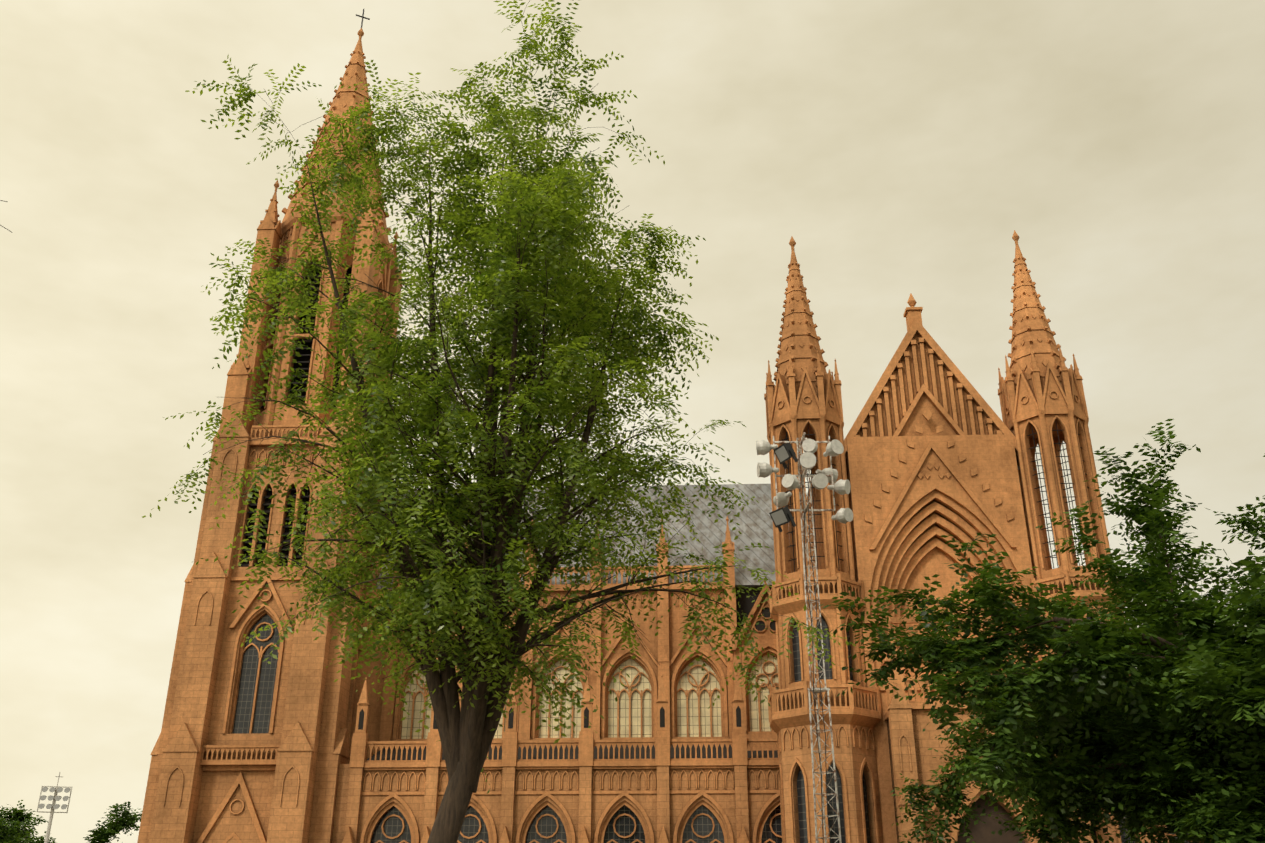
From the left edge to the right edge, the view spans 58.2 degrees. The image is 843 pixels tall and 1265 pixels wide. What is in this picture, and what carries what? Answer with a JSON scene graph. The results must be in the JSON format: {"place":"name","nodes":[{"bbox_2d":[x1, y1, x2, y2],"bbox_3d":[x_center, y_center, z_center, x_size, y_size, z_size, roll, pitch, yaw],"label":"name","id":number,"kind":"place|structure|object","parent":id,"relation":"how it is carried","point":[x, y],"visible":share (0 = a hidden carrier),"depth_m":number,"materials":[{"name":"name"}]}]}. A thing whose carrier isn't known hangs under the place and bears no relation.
{"place":"outdoors","nodes":[
{"label":"outdoors","id":0,"kind":"place"},
{"bbox_2d":[0,0,1264,842],"label":"sky","id":1,"kind":"structure","parent":0,"point":[902,147],"materials":[{"name":"beige"}]},
{"label":"ground","id":2,"kind":"structure","parent":0,"visible":0},
{"bbox_2d":[0,809,41,842],"bbox_3d":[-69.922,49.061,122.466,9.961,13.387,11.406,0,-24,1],"label":"tree","id":3,"kind":"object","parent":2,"relation":"on","point":[8,832],"visible":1,"depth_m":125.89,"materials":[{"name":"green plant"}]},
{"bbox_2d":[0,800,55,842],"bbox_3d":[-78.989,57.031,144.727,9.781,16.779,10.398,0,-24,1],"label":"tree","id":4,"kind":"object","parent":2,"relation":"on","point":[19,815],"visible":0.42,"depth_m":146.12,"materials":[{"name":"green plant"}]},
{"bbox_2d":[37,772,71,842],"bbox_3d":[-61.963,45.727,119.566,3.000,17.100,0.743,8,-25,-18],"label":"floodlight tower","id":5,"kind":"structure","parent":2,"relation":"on","point":[55,797],"depth_m":121.63,"materials":[{"name":"grey metal"}]},
{"bbox_2d":[83,801,142,842],"bbox_3d":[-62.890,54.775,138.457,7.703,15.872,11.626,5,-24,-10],"label":"tree","id":6,"kind":"object","parent":2,"relation":"on","point":[102,834],"visible":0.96,"depth_m":138.75,"materials":[{"name":"green plant"}]},
{"bbox_2d":[142,0,855,842],"bbox_3d":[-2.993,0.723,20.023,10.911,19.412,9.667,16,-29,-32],"label":"tree","id":7,"kind":"object","parent":2,"relation":"on","point":[530,224],"visible":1,"depth_m":19.58,"materials":[{"name":"green plant"}]},
{"bbox_2d":[137,9,1210,842],"bbox_3d":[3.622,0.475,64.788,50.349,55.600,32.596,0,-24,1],"label":"cathedral","id":8,"kind":"structure","parent":2,"relation":"on","point":[293,741],"depth_m":50.59,"materials":[{"name":"stone"}]},
{"bbox_2d":[756,432,852,842],"bbox_3d":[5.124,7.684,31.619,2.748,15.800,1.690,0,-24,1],"label":"lighting mast","id":9,"kind":"object","parent":2,"relation":"on","point":[821,479],"visible":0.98,"depth_m":33.46,"materials":[{"name":"metal"}]},
{"bbox_2d":[818,419,1264,842],"bbox_3d":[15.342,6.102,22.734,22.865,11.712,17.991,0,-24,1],"label":"tree","id":10,"kind":"object","parent":2,"relation":"on","point":[1180,750],"visible":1,"depth_m":20.48,"materials":[{"name":"green plant"}]}
]}

